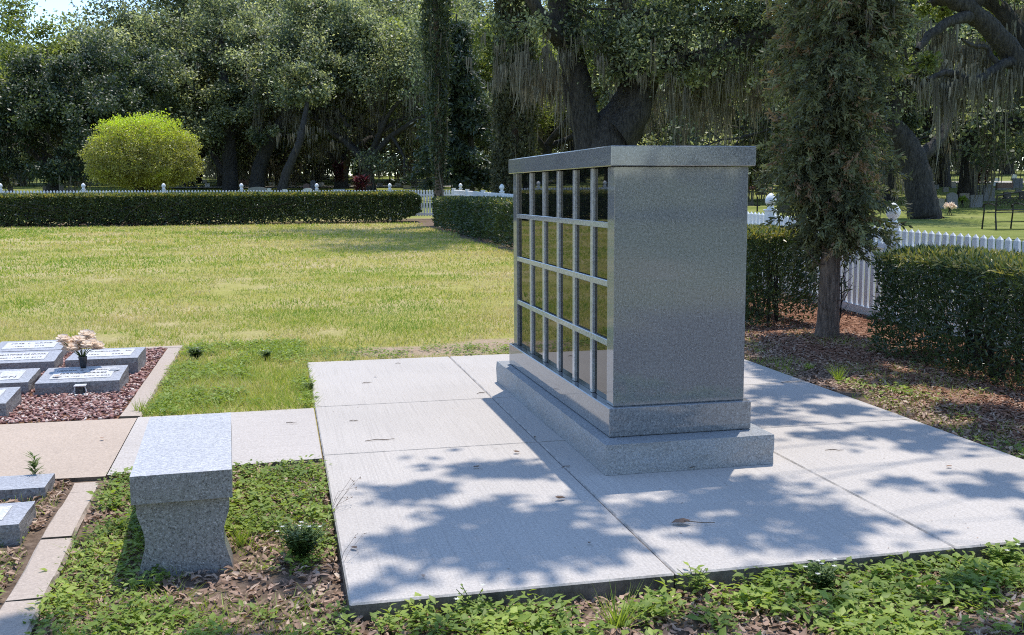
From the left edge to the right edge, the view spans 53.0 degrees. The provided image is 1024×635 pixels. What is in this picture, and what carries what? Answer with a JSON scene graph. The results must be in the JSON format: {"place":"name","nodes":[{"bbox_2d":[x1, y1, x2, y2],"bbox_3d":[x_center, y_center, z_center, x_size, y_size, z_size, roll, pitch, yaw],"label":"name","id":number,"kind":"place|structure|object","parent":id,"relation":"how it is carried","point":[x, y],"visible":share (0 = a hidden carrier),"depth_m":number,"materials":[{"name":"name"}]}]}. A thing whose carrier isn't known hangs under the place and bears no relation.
{"place":"outdoors","nodes":[
{"label":"outdoors","id":0,"kind":"place"},
{"bbox_2d":[0,418,136,481],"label":"garden path","id":1,"kind":"structure","parent":0,"point":[75,451],"depth_m":5.12,"materials":[{"name":"beige concrete"}]},
{"bbox_2d":[0,347,166,423],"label":"gravel","id":2,"kind":"structure","parent":0,"point":[106,403],"depth_m":6.15,"materials":[{"name":"gravel"}]},
{"bbox_2d":[0,387,21,417],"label":"grave marker","id":3,"kind":"object","parent":2,"relation":"on","point":[10,399],"visible":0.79,"depth_m":5.97,"materials":[{"name":"stone"}]},
{"bbox_2d":[0,368,40,393],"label":"grave marker","id":4,"kind":"object","parent":2,"relation":"on","point":[25,380],"visible":0.73,"depth_m":6.59,"materials":[{"name":"stone"}]},
{"bbox_2d":[0,350,62,371],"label":"grave marker","id":5,"kind":"object","parent":2,"relation":"on","point":[44,360],"visible":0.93,"depth_m":7.31,"materials":[{"name":"stone"}]},
{"bbox_2d":[0,340,69,356],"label":"grave marker","id":6,"kind":"object","parent":2,"relation":"on","point":[18,346],"visible":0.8,"depth_m":7.90,"materials":[{"name":"stone"}]},
{"bbox_2d":[73,384,86,393],"bbox_3d":[-2.709,0.457,6.444,0.080,0.070,0.060,-2,7,-13],"label":"lantern","id":7,"kind":"object","parent":2,"relation":"on","point":[80,388],"visible":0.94,"depth_m":6.42,"materials":[{"name":"metal"}]},
{"bbox_2d":[35,365,128,395],"bbox_3d":[-2.789,0.421,6.681,0.511,0.144,0.411,-2,7,-12],"label":"grave marker","id":8,"kind":"object","parent":2,"relation":"on","point":[100,379],"visible":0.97,"depth_m":6.55,"materials":[{"name":"stone"}]},
{"bbox_2d":[56,329,104,367],"bbox_3d":[-2.860,0.206,6.816,0.297,0.255,0.249,-2,7,-13],"label":"bouquet","id":9,"kind":"object","parent":8,"relation":"on","point":[85,338],"visible":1,"depth_m":6.78,"materials":[{"name":"beige plant"}]},
{"bbox_2d":[65,347,145,374],"bbox_3d":[-2.902,0.330,7.358,0.487,0.159,0.459,-2,7,-13],"label":"grave marker","id":10,"kind":"object","parent":2,"relation":"on","point":[133,359],"visible":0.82,"depth_m":7.19,"materials":[{"name":"stone"}]},
{"bbox_2d":[0,0,1018,175],"label":"sky","id":11,"kind":"structure","parent":0,"point":[60,5],"materials":[{"name":"white"}]},
{"bbox_2d":[0,170,1023,634],"bbox_3d":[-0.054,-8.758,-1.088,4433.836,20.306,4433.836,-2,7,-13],"label":"lawn","id":12,"kind":"structure","parent":0,"point":[964,220],"depth_m":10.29,"materials":[{"name":"plant"}]},
{"bbox_2d":[0,501,35,545],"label":"grave marker","id":13,"kind":"object","parent":12,"relation":"on","point":[16,519],"visible":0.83,"depth_m":3.90,"materials":[{"name":"stone"}]},
{"bbox_2d":[0,599,44,634],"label":"kerb","id":14,"kind":"structure","parent":12,"relation":"on","point":[12,617],"depth_m":3.14,"materials":[{"name":"beige concrete"}]},
{"bbox_2d":[0,473,54,502],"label":"grave marker","id":15,"kind":"object","parent":12,"relation":"on","point":[24,486],"visible":0.61,"depth_m":4.34,"materials":[{"name":"stone"}]},
{"bbox_2d":[0,0,65,107],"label":"oak tree","id":16,"kind":"object","parent":12,"relation":"on","point":[3,55],"visible":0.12,"depth_m":59.17,"materials":[{"name":"green plant"}]},
{"bbox_2d":[24,451,44,474],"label":"spiky seedling","id":17,"kind":"object","parent":12,"relation":"on","point":[33,464],"visible":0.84,"depth_m":4.52,"materials":[{"name":"green plant"}]},
{"bbox_2d":[4,538,74,604],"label":"kerb","id":18,"kind":"structure","parent":12,"relation":"on","point":[34,579],"depth_m":3.52,"materials":[{"name":"beige concrete"}]},
{"bbox_2d":[0,0,103,90],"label":"oak tree","id":19,"kind":"object","parent":12,"relation":"on","point":[16,24],"visible":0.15,"depth_m":73.08,"materials":[{"name":"green plant"}]},
{"bbox_2d":[39,491,95,540],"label":"kerb","id":20,"kind":"structure","parent":12,"relation":"on","point":[68,517],"depth_m":4.08,"materials":[{"name":"beige concrete"}]},
{"bbox_2d":[70,482,98,492],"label":"kerb","id":21,"kind":"structure","parent":12,"relation":"on","point":[84,486],"depth_m":4.48,"materials":[{"name":"beige concrete"}]},
{"bbox_2d":[0,23,179,192],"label":"evergreen tree","id":22,"kind":"object","parent":12,"relation":"on","point":[57,111],"visible":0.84,"depth_m":53.97,"materials":[{"name":"green plant"}]},
{"bbox_2d":[0,80,210,186],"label":"oak tree","id":23,"kind":"object","parent":12,"relation":"on","point":[22,154],"visible":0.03,"depth_m":75.31,"materials":[{"name":"green plant"}]},
{"bbox_2d":[76,108,205,192],"bbox_3d":[-14.687,-6.168,40.852,4.850,4.184,4.984,-2,7,-13],"label":"golden shrub","id":24,"kind":"object","parent":12,"relation":"on","point":[142,174],"visible":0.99,"depth_m":39.72,"materials":[{"name":"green plant"}]},
{"bbox_2d":[128,398,154,411],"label":"grass tuft","id":25,"kind":"object","parent":12,"relation":"on","point":[137,408],"visible":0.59,"depth_m":5.93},
{"bbox_2d":[103,345,182,348],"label":"kerb","id":26,"kind":"structure","parent":12,"relation":"on","point":[179,346],"depth_m":8.35,"materials":[{"name":"beige concrete"}]},
{"bbox_2d":[118,347,180,418],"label":"kerb","id":27,"kind":"structure","parent":12,"relation":"on","point":[149,385],"depth_m":6.73,"materials":[{"name":"beige concrete"}]},
{"bbox_2d":[129,412,233,579],"bbox_3d":[-1.245,0.677,3.955,0.333,0.415,0.953,-2,7,-15],"label":"bench","id":28,"kind":"object","parent":12,"relation":"on","point":[181,487],"visible":0.93,"depth_m":3.54,"materials":[{"name":"stone"}]},
{"bbox_2d":[51,0,340,186],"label":"oak tree","id":29,"kind":"object","parent":12,"relation":"on","point":[119,32],"visible":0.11,"depth_m":70.38,"materials":[{"name":"green plant"}]},
{"bbox_2d":[187,346,205,358],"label":"weed clump","id":30,"kind":"object","parent":12,"relation":"on","point":[194,353],"visible":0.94,"depth_m":7.79,"materials":[{"name":"green plant"}]},
{"bbox_2d":[121,0,280,190],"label":"oak tree","id":31,"kind":"object","parent":12,"relation":"on","point":[223,96],"visible":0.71,"depth_m":66.85,"materials":[{"name":"green plant"}]},
{"bbox_2d":[58,9,355,184],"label":"oak tree","id":32,"kind":"object","parent":12,"relation":"on","point":[278,150],"visible":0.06,"depth_m":85.63,"materials":[{"name":"green plant"}]},
{"bbox_2d":[18,0,402,178],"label":"oak tree","id":33,"kind":"object","parent":12,"relation":"on","point":[206,164],"visible":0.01,"depth_m":92.92,"materials":[{"name":"green plant"}]},
{"bbox_2d":[107,408,321,478],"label":"walkway","id":34,"kind":"structure","parent":12,"relation":"on","point":[269,436],"depth_m":5.26,"materials":[{"name":"concrete"}]},
{"bbox_2d":[0,190,430,226],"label":"hedge","id":35,"kind":"object","parent":12,"relation":"on","point":[122,208],"visible":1,"depth_m":32.24,"materials":[{"name":"green plant"}]},
{"bbox_2d":[62,0,376,189],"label":"oak tree","id":36,"kind":"object","parent":12,"relation":"on","point":[182,5],"visible":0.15,"depth_m":71.38,"materials":[{"name":"green plant"}]},
{"bbox_2d":[0,183,461,222],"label":"picket fence","id":37,"kind":"object","parent":12,"relation":"on","point":[83,189],"visible":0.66,"depth_m":34.31,"materials":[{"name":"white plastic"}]},
{"bbox_2d":[238,179,248,185],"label":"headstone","id":38,"kind":"object","parent":12,"relation":"on","point":[244,182],"visible":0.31,"depth_m":78.54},
{"bbox_2d":[228,517,262,547],"bbox_3d":[-1.023,0.804,3.822,0.193,0.099,0.152,-2,7,-13],"label":"grass tuft","id":39,"kind":"object","parent":12,"relation":"on","point":[239,540],"visible":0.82,"depth_m":3.82,"materials":[{"name":"green plant"}]},
{"bbox_2d":[248,187,266,191],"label":"headstone","id":40,"kind":"object","parent":12,"relation":"on","point":[257,188],"visible":0.43,"depth_m":58.86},
{"bbox_2d":[259,350,271,359],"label":"weed clump","id":41,"kind":"object","parent":12,"relation":"on","point":[267,354],"visible":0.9,"depth_m":7.75,"materials":[{"name":"green plant"}]},
{"bbox_2d":[203,130,371,180],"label":"oak tree","id":42,"kind":"object","parent":12,"relation":"on","point":[330,163],"visible":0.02,"depth_m":98.86,"materials":[{"name":"green plant"}]},
{"bbox_2d":[274,521,326,560],"bbox_3d":[-0.758,0.810,3.671,0.182,0.149,0.180,5,9,36],"label":"weed clump","id":43,"kind":"object","parent":12,"relation":"on","point":[297,540],"visible":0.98,"depth_m":3.65,"materials":[{"name":"green plant"}]},
{"bbox_2d":[262,57,342,191],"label":"oak tree","id":44,"kind":"object","parent":12,"relation":"on","point":[305,91],"visible":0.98,"depth_m":60.56,"materials":[{"name":"green plant"}]},
{"bbox_2d":[310,180,315,189],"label":"headstone","id":45,"kind":"object","parent":12,"relation":"on","point":[312,184],"visible":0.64,"depth_m":69.92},
{"bbox_2d":[176,0,450,187],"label":"oak tree","id":46,"kind":"object","parent":12,"relation":"on","point":[400,138],"visible":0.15,"depth_m":74.33,"materials":[{"name":"green plant"}]},
{"bbox_2d":[236,0,405,187],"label":"oak tree","id":47,"kind":"object","parent":12,"relation":"on","point":[331,19],"visible":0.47,"depth_m":65.60,"materials":[{"name":"green plant"}]},
{"bbox_2d":[330,160,345,188],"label":"ti plant","id":48,"kind":"object","parent":12,"relation":"on","point":[339,168],"visible":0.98,"depth_m":69.82,"materials":[{"name":"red plant"}]},
{"bbox_2d":[329,477,365,573],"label":"seed stalks","id":49,"kind":"object","parent":12,"relation":"on","point":[336,507],"visible":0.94,"depth_m":4.11,"materials":[{"name":"brown plant"}]},
{"bbox_2d":[207,0,493,193],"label":"oak tree","id":50,"kind":"object","parent":12,"relation":"on","point":[407,97],"visible":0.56,"depth_m":63.84,"materials":[{"name":"green plant"}]},
{"bbox_2d":[349,174,370,190],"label":"ti plant","id":51,"kind":"object","parent":12,"relation":"on","point":[363,181],"visible":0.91,"depth_m":54.84,"materials":[{"name":"red plant"}]},
{"bbox_2d":[247,0,504,182],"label":"oak tree","id":52,"kind":"object","parent":12,"relation":"on","point":[353,161],"visible":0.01,"depth_m":85.57,"materials":[{"name":"green plant"}]},
{"bbox_2d":[230,0,534,183],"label":"oak tree","id":53,"kind":"object","parent":12,"relation":"on","point":[487,8],"depth_m":90.82,"materials":[{"name":"green plant"}]},
{"bbox_2d":[323,134,477,177],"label":"oak tree","id":54,"kind":"object","parent":12,"relation":"on","point":[373,164],"depth_m":116.23,"materials":[{"name":"green plant"}]},
{"bbox_2d":[417,0,456,206],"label":"cypress tree","id":55,"kind":"object","parent":12,"relation":"on","point":[437,105],"visible":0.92,"depth_m":30.64,"materials":[{"name":"green plant"}]},
{"bbox_2d":[392,14,506,192],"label":"conifer tree","id":56,"kind":"object","parent":12,"relation":"on","point":[467,103],"visible":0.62,"depth_m":45.81,"materials":[{"name":"green plant"}]},
{"bbox_2d":[326,0,574,182],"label":"oak tree","id":57,"kind":"object","parent":12,"relation":"on","point":[392,10],"visible":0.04,"depth_m":88.21,"materials":[{"name":"green plant"}]},
{"bbox_2d":[455,583,484,615],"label":"weed sprig","id":58,"kind":"object","parent":12,"relation":"on","point":[468,597],"visible":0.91,"depth_m":3.19,"materials":[{"name":"green plant"}]},
{"bbox_2d":[431,195,513,248],"bbox_3d":[-0.489,-2.287,23.795,1.080,1.112,13.389,-2,7,-13],"label":"hedge","id":59,"kind":"object","parent":12,"relation":"on","point":[478,215],"visible":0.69,"depth_m":23.47,"materials":[{"name":"green plant"}]},
{"bbox_2d":[0,334,1023,634],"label":"ground cover","id":60,"kind":"object","parent":12,"relation":"on","point":[770,586],"visible":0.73,"depth_m":3.28,"materials":[{"name":"green plant"}]},
{"bbox_2d":[0,317,1023,634],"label":"fallen leaves","id":61,"kind":"object","parent":12,"relation":"on","point":[582,603],"visible":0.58,"depth_m":3.51,"materials":[{"name":"plant"}]},
{"bbox_2d":[0,320,1023,634],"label":"coarse grass","id":62,"kind":"structure","parent":12,"relation":"on","point":[284,510],"depth_m":4.22,"materials":[{"name":"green plant"}]},
{"bbox_2d":[2,136,1023,175],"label":"woods","id":63,"kind":"object","parent":12,"relation":"on","point":[354,173],"depth_m":134.40,"materials":[{"name":"plant"}]},
{"bbox_2d":[487,0,545,193],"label":"cypress tree","id":64,"kind":"object","parent":12,"relation":"on","point":[507,141],"visible":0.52,"depth_m":30.36,"materials":[{"name":"green plant"}]},
{"bbox_2d":[519,116,567,152],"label":"oak tree","id":65,"kind":"object","parent":12,"relation":"on","point":[558,149],"visible":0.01,"depth_m":129.29,"materials":[{"name":"green plant"}]},
{"bbox_2d":[405,0,687,169],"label":"oak tree","id":66,"kind":"object","parent":12,"relation":"on","point":[571,142],"depth_m":99.36,"materials":[{"name":"green plant"}]},
{"bbox_2d":[379,0,715,154],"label":"oak tree","id":67,"kind":"object","parent":12,"relation":"on","point":[550,143],"visible":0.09,"depth_m":63.61,"materials":[{"name":"green plant"}]},
{"bbox_2d":[536,101,560,150],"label":"oak tree","id":68,"kind":"object","parent":12,"relation":"on","point":[548,132],"depth_m":101.61,"materials":[{"name":"green plant"}]},
{"bbox_2d":[581,580,662,632],"bbox_3d":[0.334,0.871,3.090,0.288,0.154,0.237,1,7,9],"label":"grass tuft","id":69,"kind":"object","parent":12,"relation":"on","point":[620,620],"visible":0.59,"depth_m":3.09,"materials":[{"name":"green plant"}]},
{"bbox_2d":[536,0,730,151],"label":"oak tree","id":70,"kind":"object","parent":12,"relation":"on","point":[598,102],"visible":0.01,"depth_m":72.30,"materials":[{"name":"green plant"}]},
{"bbox_2d":[466,0,820,149],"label":"oak tree","id":71,"kind":"object","parent":12,"relation":"on","point":[643,65],"visible":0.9,"depth_m":25.99,"materials":[{"name":"green plant"}]},
{"bbox_2d":[676,561,708,595],"bbox_3d":[0.592,0.856,3.344,0.114,0.131,0.130,3,8,26],"label":"weed sprig","id":72,"kind":"object","parent":12,"relation":"on","point":[696,578],"visible":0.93,"depth_m":3.34,"materials":[{"name":"green plant"}]},
{"bbox_2d":[590,26,863,173],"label":"oak tree","id":73,"kind":"object","parent":12,"relation":"on","point":[659,140],"visible":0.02,"depth_m":56.22,"materials":[{"name":"green plant"}]},
{"bbox_2d":[701,128,769,185],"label":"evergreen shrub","id":74,"kind":"object","parent":12,"relation":"on","point":[735,143],"depth_m":68.43,"materials":[{"name":"green plant"}]},
{"bbox_2d":[452,184,1023,348],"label":"picket fence","id":75,"kind":"object","parent":12,"relation":"on","point":[854,301],"visible":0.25,"depth_m":9.91,"materials":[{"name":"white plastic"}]},
{"bbox_2d":[745,223,819,326],"bbox_3d":[2.108,-0.534,10.657,0.909,0.984,3.174,-2,7,-13],"label":"hedge","id":76,"kind":"object","parent":12,"relation":"on","point":[776,238],"visible":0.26,"depth_m":9.27,"materials":[{"name":"green plant"}]},
{"bbox_2d":[803,558,838,589],"bbox_3d":[1.009,0.853,3.373,0.126,0.124,0.147,2,8,21],"label":"weed clump","id":77,"kind":"object","parent":12,"relation":"on","point":[823,579],"visible":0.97,"depth_m":3.36,"materials":[{"name":"green plant"}]},
{"bbox_2d":[619,0,1023,207],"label":"oak tree","id":78,"kind":"object","parent":12,"relation":"on","point":[983,153],"visible":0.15,"depth_m":40.33,"materials":[{"name":"green plant"}]},
{"bbox_2d":[749,0,930,338],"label":"cedar tree","id":79,"kind":"object","parent":12,"relation":"on","point":[823,181],"visible":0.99,"depth_m":8.30,"materials":[{"name":"green plant"}]},
{"bbox_2d":[825,360,854,381],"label":"grass tuft","id":80,"kind":"object","parent":12,"relation":"on","point":[839,375],"visible":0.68,"depth_m":6.77,"materials":[{"name":"green plant"}]},
{"bbox_2d":[722,98,975,183],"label":"oak tree","id":81,"kind":"object","parent":12,"relation":"on","point":[953,158],"visible":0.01,"depth_m":64.41,"materials":[{"name":"green plant"}]},
{"bbox_2d":[785,0,977,218],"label":"oak tree","id":82,"kind":"object","parent":12,"relation":"on","point":[920,192],"visible":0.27,"depth_m":32.62,"materials":[{"name":"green plant"}]},
{"bbox_2d":[745,289,1023,443],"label":"mulch","id":83,"kind":"object","parent":12,"relation":"on","point":[855,322],"visible":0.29,"depth_m":7.46,"materials":[{"name":"wood"}]},
{"bbox_2d":[839,264,854,321],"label":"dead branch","id":84,"kind":"object","parent":83,"relation":"on","point":[841,296],"visible":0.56,"depth_m":8.74,"materials":[{"name":"brown wood"}]},
{"bbox_2d":[869,171,902,192],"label":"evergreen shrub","id":85,"kind":"object","parent":12,"relation":"on","point":[897,182],"visible":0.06,"depth_m":51.42,"materials":[{"name":"green plant"}]},
{"bbox_2d":[938,198,944,208],"bbox_3d":[16.163,-4.273,38.787,0.354,0.467,0.180,0,7,5],"label":"headstone","id":86,"kind":"object","parent":12,"relation":"on","point":[941,202],"visible":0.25,"depth_m":38.72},
{"bbox_2d":[865,242,1023,388],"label":"hedge","id":87,"kind":"object","parent":12,"relation":"on","point":[966,267],"visible":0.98,"depth_m":7.00,"materials":[{"name":"green plant"}]},
{"bbox_2d":[870,0,1023,194],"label":"oak tree","id":88,"kind":"object","parent":12,"relation":"on","point":[968,33],"visible":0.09,"depth_m":40.77,"materials":[{"name":"green plant"}]},
{"bbox_2d":[944,201,956,214],"bbox_3d":[14.686,-3.644,34.390,0.441,0.493,0.471,5,9,37],"label":"flower stand","id":89,"kind":"object","parent":12,"relation":"on","point":[950,205],"visible":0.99,"depth_m":34.31,"materials":[{"name":"white plant"}]},
{"bbox_2d":[946,192,957,207],"bbox_3d":[16.714,-4.416,39.008,0.454,0.664,0.180,-1,7,-5],"label":"headstone","id":90,"kind":"object","parent":12,"relation":"on","point":[952,197],"visible":0.59,"depth_m":38.95,"materials":[{"name":"stone"}]},
{"bbox_2d":[886,0,1023,175],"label":"oak tree","id":91,"kind":"object","parent":12,"relation":"on","point":[998,25],"visible":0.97,"depth_m":20.55,"materials":[{"name":"green plant"}]},
{"bbox_2d":[897,0,1023,197],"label":"oak tree","id":92,"kind":"object","parent":12,"relation":"on","point":[964,184],"visible":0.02,"depth_m":46.60,"materials":[{"name":"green plant"}]},
{"bbox_2d":[903,99,1023,166],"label":"oak tree","id":93,"kind":"object","parent":12,"relation":"on","point":[975,122],"visible":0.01,"depth_m":56.05,"materials":[{"name":"green plant"}]},
{"bbox_2d":[969,195,982,207],"bbox_3d":[17.698,-4.399,39.132,0.478,0.558,0.189,0,7,4],"label":"headstone","id":94,"kind":"object","parent":12,"relation":"on","point":[979,202],"visible":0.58,"depth_m":39.07,"materials":[{"name":"stone"}]},
{"bbox_2d":[930,0,1023,186],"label":"oak tree","id":95,"kind":"object","parent":12,"relation":"on","point":[947,182],"depth_m":63.57,"materials":[{"name":"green plant"}]},
{"bbox_2d":[951,135,1015,174],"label":"oak tree","id":96,"kind":"object","parent":12,"relation":"on","point":[1005,169],"depth_m":95.34,"materials":[{"name":"green plant"}]},
{"bbox_2d":[978,159,990,194],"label":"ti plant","id":97,"kind":"object","parent":12,"relation":"on","point":[979,174],"visible":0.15,"depth_m":49.87,"materials":[{"name":"green plant"}]},
{"bbox_2d":[953,136,1022,175],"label":"oak tree","id":98,"kind":"object","parent":12,"relation":"on","point":[1004,160],"visible":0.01,"depth_m":89.70,"materials":[{"name":"green plant"}]},
{"bbox_2d":[983,187,995,200],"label":"headstone","id":99,"kind":"object","parent":12,"relation":"on","point":[986,197],"visible":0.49,"depth_m":43.91,"materials":[{"name":"stone"}]},
{"bbox_2d":[981,191,1023,229],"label":"iron bench","id":100,"kind":"object","parent":12,"relation":"on","point":[996,209],"visible":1,"depth_m":26.08,"materials":[{"name":"metal"}]},
{"bbox_2d":[984,541,1023,565],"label":"weed clump","id":101,"kind":"object","parent":12,"relation":"on","point":[996,551],"visible":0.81,"depth_m":3.54,"materials":[{"name":"green plant"}]},
{"bbox_2d":[995,183,1013,189],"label":"headstone","id":102,"kind":"object","parent":12,"relation":"on","point":[1004,186],"visible":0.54,"depth_m":56.80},
{"bbox_2d":[1012,178,1022,187],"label":"headstone","id":103,"kind":"object","parent":12,"relation":"on","point":[1017,182],"visible":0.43,"depth_m":59.09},
{"bbox_2d":[160,181,1023,187],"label":"road","id":104,"kind":"structure","parent":0,"point":[411,185],"depth_m":75.89,"materials":[{"name":"asphalt"}]},
{"bbox_2d":[307,354,1023,623],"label":"pavement","id":105,"kind":"structure","parent":0,"point":[437,508],"depth_m":4.22,"materials":[{"name":"concrete"}]},
{"bbox_2d":[496,145,773,475],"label":"columbarium","id":106,"kind":"structure","parent":105,"relation":"on","point":[626,351],"depth_m":4.70,"materials":[{"name":"stone"}]},
{"bbox_2d":[672,518,714,522],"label":"dead leaf","id":107,"kind":"object","parent":105,"relation":"on","point":[681,520],"visible":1,"depth_m":3.87,"materials":[{"name":"brown plant"}]},
{"bbox_2d":[958,195,967,206],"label":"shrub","id":108,"kind":"object","parent":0,"point":[962,199],"visible":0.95,"depth_m":39.29,"materials":[{"name":"green plant"}]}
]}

